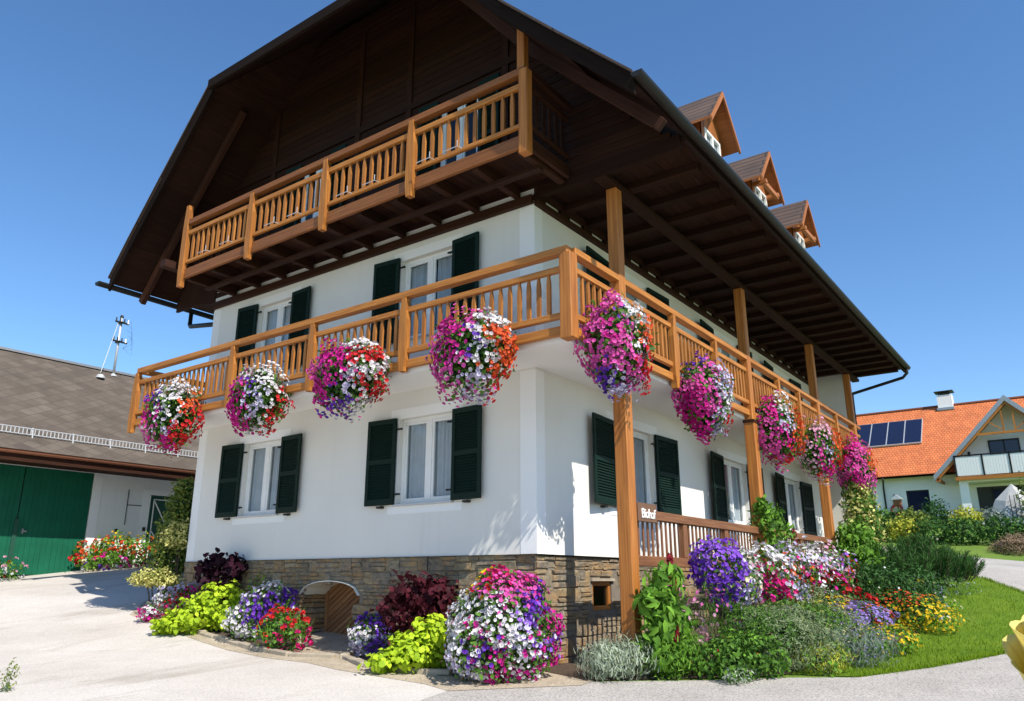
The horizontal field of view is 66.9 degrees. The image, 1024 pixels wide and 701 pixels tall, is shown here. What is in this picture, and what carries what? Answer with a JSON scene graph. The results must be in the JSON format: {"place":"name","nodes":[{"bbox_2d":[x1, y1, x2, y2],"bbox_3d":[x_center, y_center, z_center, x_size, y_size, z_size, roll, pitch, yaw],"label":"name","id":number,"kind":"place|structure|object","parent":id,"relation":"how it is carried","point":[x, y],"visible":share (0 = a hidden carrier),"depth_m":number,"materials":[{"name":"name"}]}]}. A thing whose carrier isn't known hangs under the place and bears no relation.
{"place":"outdoors","nodes":[
{"label":"outdoors","id":0,"kind":"place"},
{"bbox_2d":[0,561,446,700],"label":"driveway","id":1,"kind":"structure","parent":0,"point":[81,635],"depth_m":11.80,"materials":[{"name":"concrete"}]},
{"bbox_2d":[0,657,19,692],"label":"weed","id":2,"kind":"object","parent":1,"relation":"on","point":[8,687],"visible":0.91,"depth_m":9.70,"materials":[{"name":"green plant"}]},
{"bbox_2d":[0,555,28,581],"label":"geranium bed","id":3,"kind":"object","parent":1,"relation":"on","point":[14,570],"visible":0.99,"depth_m":21.19,"materials":[{"name":"green plant"}]},
{"bbox_2d":[68,530,155,571],"bbox_3d":[-12.100,6.118,23.671,2.609,1.270,1.601,11,-20,-32],"label":"geranium bed","id":4,"kind":"object","parent":1,"relation":"on","point":[99,556],"visible":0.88,"depth_m":23.38,"materials":[{"name":"multicoloured plant"}]},
{"bbox_2d":[311,631,351,641],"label":"garden path","id":5,"kind":"structure","parent":0,"point":[336,636],"depth_m":14.29,"materials":[{"name":"grey stone"}]},
{"bbox_2d":[130,601,592,690],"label":"garden path","id":6,"kind":"structure","parent":0,"point":[339,647],"depth_m":10.92,"materials":[{"name":"beige gravel"}]},
{"bbox_2d":[125,566,183,610],"bbox_3d":[-7.739,5.190,16.825,1.124,0.975,1.201,-12,-20,35],"label":"euonymus","id":7,"kind":"object","parent":6,"relation":"on","point":[149,578],"visible":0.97,"depth_m":16.69,"materials":[{"name":"yellow plant"}]},
{"bbox_2d":[142,476,194,604],"bbox_3d":[-7.607,4.285,17.461,1.186,2.948,1.246,-12,-20,35],"label":"variegated shrub","id":8,"kind":"object","parent":6,"relation":"on","point":[177,510],"visible":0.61,"depth_m":17.37,"materials":[{"name":"green plant"}]},
{"bbox_2d":[156,517,189,607],"bbox_3d":[-7.374,4.701,17.075,0.846,2.027,0.901,-12,-20,35],"label":"euonymus","id":9,"kind":"object","parent":6,"relation":"on","point":[181,538],"visible":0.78,"depth_m":17.02,"materials":[{"name":"green plant"}]},
{"bbox_2d":[158,612,297,649],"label":"border soil","id":10,"kind":"structure","parent":6,"relation":"on","point":[229,634],"depth_m":13.90,"materials":[{"name":"brown soil"}]},
{"bbox_2d":[136,580,202,621],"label":"petunia clump","id":11,"kind":"object","parent":10,"relation":"on","point":[149,607],"visible":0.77,"depth_m":15.74,"materials":[{"name":"multicoloured plant"}]},
{"bbox_2d":[149,579,252,635],"bbox_3d":[-5.822,4.887,14.723,1.875,1.074,1.027,10,-19,-29],"label":"sweet potato vine","id":12,"kind":"object","parent":10,"relation":"on","point":[187,620],"visible":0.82,"depth_m":14.49,"materials":[{"name":"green plant"}]},
{"bbox_2d":[193,547,248,618],"bbox_3d":[-5.819,4.688,15.343,1.086,1.568,0.886,-12,-20,35],"label":"coleus","id":13,"kind":"object","parent":10,"relation":"on","point":[231,566],"visible":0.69,"depth_m":15.35,"materials":[{"name":"purple plant"}]},
{"bbox_2d":[244,572,271,632],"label":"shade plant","id":14,"kind":"object","parent":10,"relation":"on","point":[249,587],"visible":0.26,"depth_m":14.76,"materials":[{"name":"green plant"}]},
{"bbox_2d":[220,580,298,640],"bbox_3d":[-4.527,4.692,14.013,1.044,1.066,1.208,-12,-20,35],"label":"petunia clump","id":15,"kind":"object","parent":10,"relation":"on","point":[242,630],"visible":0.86,"depth_m":13.85,"materials":[{"name":"multicoloured plant"}]},
{"bbox_2d":[247,598,313,651],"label":"geranium clump","id":16,"kind":"object","parent":10,"relation":"on","point":[297,625],"visible":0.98,"depth_m":12.98,"materials":[{"name":"red plant"}]},
{"bbox_2d":[356,655,518,675],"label":"flower soil","id":17,"kind":"structure","parent":0,"point":[365,657],"depth_m":11.91,"materials":[{"name":"brown soil"}]},
{"bbox_2d":[347,611,394,655],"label":"petunia clump","id":18,"kind":"object","parent":17,"relation":"on","point":[376,644],"visible":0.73,"depth_m":12.47,"materials":[{"name":"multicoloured plant"}]},
{"bbox_2d":[357,613,458,673],"bbox_3d":[-1.436,4.231,11.170,1.039,0.854,1.506,-12,-20,35],"label":"sweet potato vine","id":19,"kind":"object","parent":17,"relation":"on","point":[419,648],"visible":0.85,"depth_m":11.01,"materials":[{"name":"green plant"}]},
{"bbox_2d":[369,569,462,645],"bbox_3d":[-1.478,4.085,11.889,1.218,1.430,1.286,-12,-20,35],"label":"coleus","id":20,"kind":"object","parent":17,"relation":"on","point":[422,597],"visible":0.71,"depth_m":11.79,"materials":[{"name":"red plant"}]},
{"bbox_2d":[444,598,476,678],"bbox_3d":[-0.708,3.982,10.749,0.478,1.053,0.619,-1,-16,2],"label":"silver nemesia","id":21,"kind":"object","parent":17,"relation":"on","point":[446,632],"visible":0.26,"depth_m":10.66,"materials":[{"name":"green plant"}]},
{"bbox_2d":[444,562,564,684],"bbox_3d":[-0.089,3.741,10.641,1.666,1.619,1.469,1,-16,-4],"label":"petunia mound","id":22,"kind":"object","parent":17,"relation":"on","point":[506,649],"visible":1,"depth_m":10.29,"materials":[{"name":"multicoloured plant"}]},
{"bbox_2d":[0,516,1023,699],"bbox_3d":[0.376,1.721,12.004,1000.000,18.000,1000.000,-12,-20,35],"label":"ground","id":23,"kind":"structure","parent":0,"point":[980,549],"depth_m":26.21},
{"bbox_2d":[0,346,203,574],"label":"barn","id":24,"kind":"structure","parent":23,"relation":"on","point":[78,462],"depth_m":23.52,"materials":[{"name":"paint"}]},
{"bbox_2d":[0,464,25,574],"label":"barn door","id":25,"kind":"structure","parent":24,"relation":"in","point":[11,476],"depth_m":21.92,"materials":[{"name":"green wood"}]},
{"bbox_2d":[6,467,93,574],"bbox_3d":[-13.491,5.016,22.736,0.120,3.000,2.017,-12,-20,35],"label":"barn door","id":26,"kind":"structure","parent":24,"relation":"in","point":[51,520],"depth_m":22.71,"materials":[{"name":"wood"}]},
{"bbox_2d":[96,315,132,378],"bbox_3d":[-14.335,-0.126,27.955,0.435,2.580,1.374,-3,-17,11],"label":"service mast","id":27,"kind":"object","parent":24,"relation":"on","point":[120,323],"visible":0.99,"depth_m":28.18,"materials":[{"name":"grey metal"}]},
{"bbox_2d":[144,496,189,559],"bbox_3d":[-11.298,6.117,25.578,0.070,2.500,1.624,-12,-20,35],"label":"barn door","id":28,"kind":"structure","parent":24,"relation":"in","point":[157,507],"depth_m":25.32,"materials":[{"name":"paint"}]},
{"bbox_2d":[134,611,451,675],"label":"kerb","id":29,"kind":"structure","parent":23,"relation":"on","point":[347,655],"depth_m":12.37,"materials":[{"name":"stone"}]},
{"bbox_2d":[95,0,910,674],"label":"farmhouse","id":30,"kind":"object","parent":23,"relation":"on","point":[395,178],"visible":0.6,"depth_m":14.74,"materials":[{"name":"paint"}]},
{"bbox_2d":[139,376,206,457],"bbox_3d":[-7.032,1.375,16.045,1.643,1.646,1.169,-12,-20,35],"label":"flower box","id":31,"kind":"object","parent":30,"relation":"attached to","point":[169,417],"visible":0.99,"depth_m":15.84,"materials":[{"name":"white plant"}]},
{"bbox_2d":[236,440,280,517],"bbox_3d":[-5.111,2.653,16.023,1.320,1.550,0.285,-12,-20,35],"label":"window","id":32,"kind":"structure","parent":30,"relation":"in","point":[264,458],"depth_m":16.18,"materials":[{"name":"white glass"}]},
{"bbox_2d":[223,360,294,437],"bbox_3d":[-4.739,0.923,14.477,1.533,1.433,1.070,-12,-20,35],"label":"flower box","id":33,"kind":"object","parent":30,"relation":"attached to","point":[252,404],"visible":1,"depth_m":14.25,"materials":[{"name":"white plant"}]},
{"bbox_2d":[259,299,291,371],"bbox_3d":[-5.123,-0.270,16.896,1.230,1.650,0.285,-12,-20,35],"label":"balcony door","id":34,"kind":"structure","parent":30,"relation":"in","point":[275,316],"depth_m":17.11,"materials":[{"name":"white paint"}]},
{"bbox_2d":[301,169,321,222],"bbox_3d":[-4.298,-3.118,17.085,0.960,2.320,0.070,-12,-20,35],"label":"balcony door","id":35,"kind":"structure","parent":30,"relation":"in","point":[315,214],"depth_m":17.27,"materials":[{"name":"white paint"}]},
{"bbox_2d":[323,583,359,634],"bbox_3d":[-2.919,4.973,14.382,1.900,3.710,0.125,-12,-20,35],"label":"cellar door","id":36,"kind":"structure","parent":30,"relation":"in","point":[340,600],"depth_m":14.62,"materials":[{"name":"brown wood"}]},
{"bbox_2d":[306,336,393,422],"bbox_3d":[-2.763,0.488,13.077,1.908,1.474,1.190,-12,-20,35],"label":"flower box","id":37,"kind":"object","parent":30,"relation":"attached to","point":[350,375],"visible":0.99,"depth_m":12.79,"materials":[{"name":"multicoloured plant"}]},
{"bbox_2d":[393,413,453,506],"bbox_3d":[-1.455,1.895,13.457,1.340,1.550,0.285,-12,-20,35],"label":"window","id":38,"kind":"structure","parent":30,"relation":"in","point":[426,449],"depth_m":13.57,"materials":[{"name":"white glass"}]},
{"bbox_2d":[405,249,451,339],"bbox_3d":[-1.532,-1.014,14.375,1.350,1.650,0.285,-12,-20,35],"label":"balcony door","id":39,"kind":"structure","parent":30,"relation":"in","point":[423,271],"depth_m":14.54,"materials":[{"name":"white paint"}]},
{"bbox_2d":[440,99,477,166],"bbox_3d":[-0.966,-3.809,14.745,0.980,2.320,0.070,-12,-20,35],"label":"balcony door","id":40,"kind":"structure","parent":30,"relation":"in","point":[462,155],"depth_m":14.90,"materials":[{"name":"white paint"}]},
{"bbox_2d":[425,302,518,407],"bbox_3d":[-0.588,0.075,11.548,1.637,1.582,1.107,-12,-20,35],"label":"flower box","id":41,"kind":"object","parent":30,"relation":"attached to","point":[474,352],"visible":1,"depth_m":11.25,"materials":[{"name":"multicoloured plant"}]},
{"bbox_2d":[590,578,614,610],"bbox_3d":[1.490,4.068,12.942,0.130,0.510,0.760,-12,-20,35],"label":"cellar window","id":42,"kind":"structure","parent":30,"relation":"in","point":[605,582],"depth_m":13.03,"materials":[{"name":"brown wood"}]},
{"bbox_2d":[573,288,659,401],"bbox_3d":[1.564,-0.103,11.432,1.106,1.793,1.548,-12,-20,35],"label":"flower box","id":43,"kind":"object","parent":30,"relation":"attached to","point":[619,358],"visible":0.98,"depth_m":11.14,"materials":[{"name":"pink plant"}]},
{"bbox_2d":[614,431,650,507],"bbox_3d":[2.247,2.250,14.659,0.285,1.550,1.680,-12,-20,35],"label":"window","id":44,"kind":"structure","parent":30,"relation":"in","point":[641,456],"depth_m":15.21,"materials":[{"name":"white glass"}]},
{"bbox_2d":[626,292,640,318],"bbox_3d":[2.182,-0.307,15.463,0.125,2.250,1.640,-12,-20,35],"label":"balcony door","id":45,"kind":"structure","parent":30,"relation":"in","point":[628,295],"depth_m":16.24,"materials":[{"name":"white paint"}]},
{"bbox_2d":[636,502,656,522],"bbox_3d":[2.051,2.462,11.760,0.044,0.280,0.620,-12,-20,35],"label":"name sign","id":46,"kind":"object","parent":30,"relation":"attached to","point":[646,512],"visible":1,"depth_m":11.72,"materials":[{"name":"brown wood"}]},
{"bbox_2d":[670,350,735,444],"bbox_3d":[3.491,0.840,13.946,1.083,1.745,1.524,-12,-20,35],"label":"flower box","id":47,"kind":"object","parent":30,"relation":"attached to","point":[704,401],"visible":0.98,"depth_m":13.57,"materials":[{"name":"pink plant"}]},
{"bbox_2d":[717,347,735,402],"bbox_3d":[5.247,0.880,19.480,0.125,2.250,1.620,-12,-20,35],"label":"balcony door","id":48,"kind":"structure","parent":30,"relation":"in","point":[723,352],"depth_m":20.16,"materials":[{"name":"white paint"}]},
{"bbox_2d":[724,460,745,524],"bbox_3d":[5.312,3.436,18.675,0.285,1.550,1.660,-12,-20,35],"label":"window","id":49,"kind":"structure","parent":30,"relation":"in","point":[733,471],"depth_m":19.06,"materials":[{"name":"white glass"}]},
{"bbox_2d":[746,494,801,602],"bbox_3d":[5.324,4.123,15.704,1.089,2.349,1.256,-12,-20,35],"label":"climbing vine","id":50,"kind":"object","parent":30,"relation":"attached to","point":[769,516],"visible":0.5,"depth_m":15.67,"materials":[{"name":"green plant"}]},
{"bbox_2d":[755,390,808,473],"bbox_3d":[5.837,1.797,17.016,1.134,1.781,1.851,-12,-20,35],"label":"flower box","id":51,"kind":"object","parent":30,"relation":"attached to","point":[780,432],"visible":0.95,"depth_m":16.70,"materials":[{"name":"pink plant"}]},
{"bbox_2d":[784,479,799,532],"bbox_3d":[7.922,4.447,22.096,0.285,1.550,1.620,-12,-20,35],"label":"window","id":52,"kind":"structure","parent":30,"relation":"in","point":[790,488],"depth_m":22.57,"materials":[{"name":"white paint"}]},
{"bbox_2d":[795,415,844,486],"bbox_3d":[7.709,2.545,19.520,1.094,1.797,2.053,-12,-20,35],"label":"flower box","id":53,"kind":"object","parent":30,"relation":"attached to","point":[822,455],"visible":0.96,"depth_m":19.14,"materials":[{"name":"pink plant"}]},
{"bbox_2d":[834,431,877,498],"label":"flower box","id":54,"kind":"object","parent":30,"relation":"attached to","point":[857,462],"visible":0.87,"depth_m":21.90,"materials":[{"name":"pink plant"}]},
{"bbox_2d":[869,508,890,520],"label":"garden shrub","id":55,"kind":"object","parent":23,"relation":"on","point":[885,513],"visible":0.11,"depth_m":43.76,"materials":[{"name":"green plant"}]},
{"bbox_2d":[873,516,889,539],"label":"garden shrub","id":56,"kind":"object","parent":23,"relation":"on","point":[882,525],"visible":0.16,"depth_m":32.79,"materials":[{"name":"green plant"}]},
{"bbox_2d":[890,494,903,508],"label":"birdhouse","id":57,"kind":"object","parent":23,"relation":"on","point":[896,499],"visible":0.86,"depth_m":48.78,"materials":[{"name":"brown wood"}]},
{"bbox_2d":[885,507,917,522],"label":"garden shrub","id":58,"kind":"object","parent":23,"relation":"on","point":[893,515],"visible":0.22,"depth_m":42.22,"materials":[{"name":"green plant"}]},
{"bbox_2d":[885,512,920,541],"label":"garden shrub","id":59,"kind":"object","parent":23,"relation":"on","point":[895,529],"visible":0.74,"depth_m":31.75,"materials":[{"name":"yellow plant"}]},
{"bbox_2d":[894,506,930,534],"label":"garden shrub","id":60,"kind":"object","parent":23,"relation":"on","point":[910,514],"visible":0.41,"depth_m":35.60,"materials":[{"name":"green plant"}]},
{"bbox_2d":[922,495,950,523],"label":"garden shrub","id":61,"kind":"object","parent":23,"relation":"on","point":[929,511],"visible":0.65,"depth_m":40.39,"materials":[{"name":"green plant"}]},
{"bbox_2d":[856,390,1023,516],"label":"tiled house","id":62,"kind":"structure","parent":23,"relation":"on","point":[947,449],"depth_m":51.67,"materials":[{"name":"orange tile"}]},
{"bbox_2d":[906,490,929,511],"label":"window","id":63,"kind":"structure","parent":62,"relation":"in","point":[915,498],"depth_m":51.46,"materials":[{"name":"glass"}]},
{"bbox_2d":[987,438,1020,473],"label":"window","id":64,"kind":"structure","parent":62,"relation":"in","point":[1012,444],"depth_m":48.64,"materials":[{"name":"glass"}]},
{"bbox_2d":[991,487,1023,501],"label":"window","id":65,"kind":"structure","parent":62,"relation":"in","point":[995,492],"depth_m":48.79,"materials":[{"name":"glass"}]},
{"bbox_2d":[946,505,984,527],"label":"garden shrub","id":66,"kind":"object","parent":23,"relation":"on","point":[972,516],"visible":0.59,"depth_m":39.58,"materials":[{"name":"yellow plant"}]},
{"bbox_2d":[910,512,1023,545],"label":"ivy hedge","id":67,"kind":"object","parent":23,"relation":"on","point":[978,531],"visible":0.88,"depth_m":30.80,"materials":[{"name":"green plant"}]},
{"bbox_2d":[977,506,1009,526],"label":"garden shrub","id":68,"kind":"object","parent":23,"relation":"on","point":[986,516],"visible":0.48,"depth_m":39.70,"materials":[{"name":"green plant"}]},
{"bbox_2d":[985,531,1023,555],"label":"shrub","id":69,"kind":"object","parent":23,"relation":"on","point":[1018,544],"visible":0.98,"depth_m":27.67,"materials":[{"name":"brown plant"}]},
{"bbox_2d":[992,484,1023,522],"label":"garden tent","id":70,"kind":"object","parent":23,"relation":"on","point":[1007,500],"visible":0.69,"depth_m":41.11,"materials":[{"name":"white fabric"}]},
{"bbox_2d":[1015,471,1023,517],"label":"garden shrub","id":71,"kind":"object","parent":23,"relation":"on","point":[1022,493],"visible":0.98,"depth_m":40.02,"materials":[{"name":"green plant"}]},
{"bbox_2d":[0,0,1023,414],"label":"sky","id":72,"kind":"structure","parent":0,"point":[899,124],"materials":[{"name":"blue"}]},
{"bbox_2d":[421,549,1023,700],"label":"road","id":73,"kind":"structure","parent":0,"point":[997,678],"depth_m":9.86,"materials":[{"name":"grey asphalt"}]},
{"bbox_2d":[541,573,921,679],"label":"garden soil","id":74,"kind":"structure","parent":0,"point":[565,669],"depth_m":11.29,"materials":[{"name":"brown soil"}]},
{"bbox_2d":[570,626,658,682],"bbox_3d":[1.454,4.143,10.585,1.231,0.770,0.976,5,-17,-16],"label":"lavender bush","id":75,"kind":"object","parent":74,"relation":"on","point":[604,666],"visible":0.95,"depth_m":10.42,"materials":[{"name":"plant"}]},
{"bbox_2d":[629,552,698,677],"bbox_3d":[2.106,3.716,10.867,0.996,1.735,1.124,-12,-20,35],"label":"amaranth","id":76,"kind":"object","parent":74,"relation":"on","point":[666,618],"visible":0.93,"depth_m":10.69,"materials":[{"name":"green plant"}]},
{"bbox_2d":[637,618,713,680],"bbox_3d":[2.247,4.106,10.727,1.053,0.813,0.885,7,-18,-22],"label":"green clump","id":77,"kind":"object","parent":74,"relation":"on","point":[674,668],"visible":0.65,"depth_m":10.51,"materials":[{"name":"green plant"}]},
{"bbox_2d":[668,579,735,669],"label":"cosmos","id":78,"kind":"object","parent":74,"relation":"on","point":[697,614],"visible":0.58,"depth_m":11.30,"materials":[{"name":"green plant"}]},
{"bbox_2d":[687,535,763,663],"bbox_3d":[3.244,3.760,11.652,1.104,1.938,1.197,-12,-20,35],"label":"petunia mound","id":79,"kind":"object","parent":74,"relation":"on","point":[737,561],"visible":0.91,"depth_m":11.59,"materials":[{"name":"purple plant"}]},
{"bbox_2d":[677,621,791,679],"bbox_3d":[3.107,4.163,10.715,1.675,0.817,1.043,5,-17,-17],"label":"rose bush","id":80,"kind":"object","parent":74,"relation":"on","point":[718,667],"visible":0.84,"depth_m":10.51,"materials":[{"name":"green plant"}]},
{"bbox_2d":[720,663,760,684],"bbox_3d":[3.029,4.326,10.364,0.420,0.288,1.030,-12,-20,35],"label":"fleabane","id":81,"kind":"object","parent":74,"relation":"on","point":[730,674],"visible":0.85,"depth_m":10.16,"materials":[{"name":"white plant"}]},
{"bbox_2d":[710,601,798,668],"bbox_3d":[3.491,4.152,11.256,1.558,1.005,0.980,5,-17,-17],"label":"thyme cushion","id":82,"kind":"object","parent":74,"relation":"on","point":[731,617],"visible":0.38,"depth_m":11.07,"materials":[{"name":"green plant"}]},
{"bbox_2d":[721,540,813,646],"bbox_3d":[4.146,4.031,12.666,1.526,1.822,1.100,4,-17,-13],"label":"petunia mound","id":83,"kind":"object","parent":74,"relation":"on","point":[782,589],"visible":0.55,"depth_m":12.50,"materials":[{"name":"white plant"}]},
{"bbox_2d":[732,601,849,674],"bbox_3d":[4.066,4.168,11.309,1.577,1.035,1.700,-12,-20,35],"label":"santolina","id":84,"kind":"object","parent":74,"relation":"on","point":[806,627],"visible":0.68,"depth_m":11.06,"materials":[{"name":"green plant"}]},
{"bbox_2d":[746,597,854,654],"bbox_3d":[4.502,4.290,11.974,1.861,0.951,1.233,5,-17,-18],"label":"thyme cushion","id":85,"kind":"object","parent":74,"relation":"on","point":[815,608],"visible":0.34,"depth_m":11.93,"materials":[{"name":"green plant"}]},
{"bbox_2d":[767,579,853,618],"bbox_3d":[5.463,4.699,14.237,1.863,0.983,1.263,6,-17,-19],"label":"thyme cushion","id":86,"kind":"object","parent":74,"relation":"on","point":[832,596],"visible":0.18,"depth_m":14.07,"materials":[{"name":"green plant"}]},
{"bbox_2d":[759,536,870,607],"bbox_3d":[6.106,4.706,15.695,2.218,1.739,4.493,-12,-20,35],"label":"petunia mound","id":87,"kind":"object","parent":74,"relation":"on","point":[809,563],"visible":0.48,"depth_m":14.92,"materials":[{"name":"white plant"}]},
{"bbox_2d":[793,593,849,613],"bbox_3d":[5.599,4.709,14.092,1.368,0.571,1.037,6,-18,-20],"label":"marigold","id":88,"kind":"object","parent":74,"relation":"on","point":[830,600],"visible":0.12,"depth_m":13.94,"materials":[{"name":"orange plant"}]},
{"bbox_2d":[792,637,856,677],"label":"lime clump","id":89,"kind":"object","parent":74,"relation":"on","point":[832,662],"visible":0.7,"depth_m":10.91,"materials":[{"name":"green plant"}]},
{"bbox_2d":[762,599,900,638],"bbox_3d":[5.559,4.721,13.594,2.547,0.744,1.660,5,-17,-16],"label":"aster","id":90,"kind":"object","parent":74,"relation":"on","point":[877,614],"visible":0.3,"depth_m":13.43,"materials":[{"name":"purple plant"}]},
{"bbox_2d":[775,567,894,628],"bbox_3d":[6.020,4.745,14.698,2.118,1.253,1.215,-2,-17,7],"label":"dahlia","id":91,"kind":"object","parent":74,"relation":"on","point":[851,593],"visible":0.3,"depth_m":14.60,"materials":[{"name":"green plant"}]},
{"bbox_2d":[798,600,874,649],"bbox_3d":[5.284,4.590,12.862,1.288,0.891,1.418,-12,-20,35],"label":"santolina","id":92,"kind":"object","parent":74,"relation":"on","point":[853,617],"visible":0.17,"depth_m":12.77,"materials":[{"name":"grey plant"}]},
{"bbox_2d":[827,518,888,593],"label":"shrub","id":93,"kind":"object","parent":74,"relation":"on","point":[858,540],"visible":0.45,"depth_m":19.39,"materials":[{"name":"green plant"}]},
{"bbox_2d":[813,619,905,668],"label":"lavender bush","id":94,"kind":"object","parent":74,"relation":"on","point":[861,643],"visible":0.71,"depth_m":11.37,"materials":[{"name":"plant"}]},
{"bbox_2d":[838,478,888,551],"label":"climbing vine","id":95,"kind":"object","parent":74,"relation":"on","point":[863,507],"visible":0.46,"depth_m":21.38,"materials":[{"name":"green plant"}]},
{"bbox_2d":[833,555,946,627],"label":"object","id":96,"kind":"object","parent":74,"relation":"on","point":[903,576],"visible":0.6,"depth_m":15.60,"materials":[{"name":"green plant"}]},
{"bbox_2d":[854,539,937,589],"bbox_3d":[9.475,5.430,19.611,2.301,1.326,2.287,8,-18,-26],"label":"mountain pine","id":97,"kind":"object","parent":74,"relation":"on","point":[894,551],"visible":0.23,"depth_m":19.12,"materials":[{"name":"green plant"}]},
{"bbox_2d":[788,575,1023,676],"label":"lawn","id":98,"kind":"structure","parent":0,"point":[977,620],"depth_m":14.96,"materials":[{"name":"green plant"}]},
{"bbox_2d":[849,620,923,654],"bbox_3d":[6.085,4.685,12.686,1.134,0.570,1.231,-12,-20,35],"label":"marigold","id":99,"kind":"object","parent":98,"relation":"on","point":[911,641],"visible":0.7,"depth_m":12.57,"materials":[{"name":"yellow plant"}]},
{"bbox_2d":[869,589,964,633],"bbox_3d":[7.690,4.982,14.816,1.680,0.870,1.213,-12,-20,35],"label":"marigold","id":100,"kind":"object","parent":98,"relation":"on","point":[940,612],"visible":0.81,"depth_m":14.59,"materials":[{"name":"yellow plant"}]},
{"bbox_2d":[889,601,952,622],"bbox_3d":[8.285,5.338,15.880,1.193,0.542,1.944,-12,-20,35],"label":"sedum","id":101,"kind":"object","parent":98,"relation":"on","point":[920,611],"visible":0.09,"depth_m":15.46,"materials":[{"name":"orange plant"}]},
{"bbox_2d":[882,530,976,587],"bbox_3d":[10.641,5.478,20.411,2.357,1.495,2.505,2,-17,-8],"label":"mountain pine","id":102,"kind":"object","parent":98,"relation":"on","point":[945,560],"visible":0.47,"depth_m":19.80,"materials":[{"name":"green plant"}]},
{"bbox_2d":[918,597,964,610],"bbox_3d":[9.069,5.448,16.557,0.986,0.447,1.399,-12,-20,35],"label":"marigold","id":103,"kind":"object","parent":98,"relation":"on","point":[951,604],"visible":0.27,"depth_m":16.55,"materials":[{"name":"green plant"}]},
{"bbox_2d":[914,575,981,597],"bbox_3d":[10.395,5.759,18.982,1.836,0.608,2.068,-12,-20,35],"label":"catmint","id":104,"kind":"object","parent":98,"relation":"on","point":[958,584],"visible":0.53,"depth_m":18.73,"materials":[{"name":"green plant"}]},
{"bbox_2d":[938,541,985,581],"bbox_3d":[12.066,5.846,21.489,1.916,1.075,1.949,-12,-20,35],"label":"mountain pine","id":105,"kind":"object","parent":98,"relation":"on","point":[974,571],"visible":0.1,"depth_m":20.96,"materials":[{"name":"green plant"}]},
{"bbox_2d":[1002,615,1023,679],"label":"yellow rose","id":106,"kind":"object","parent":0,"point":[1013,645],"visible":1,"depth_m":0.84,"materials":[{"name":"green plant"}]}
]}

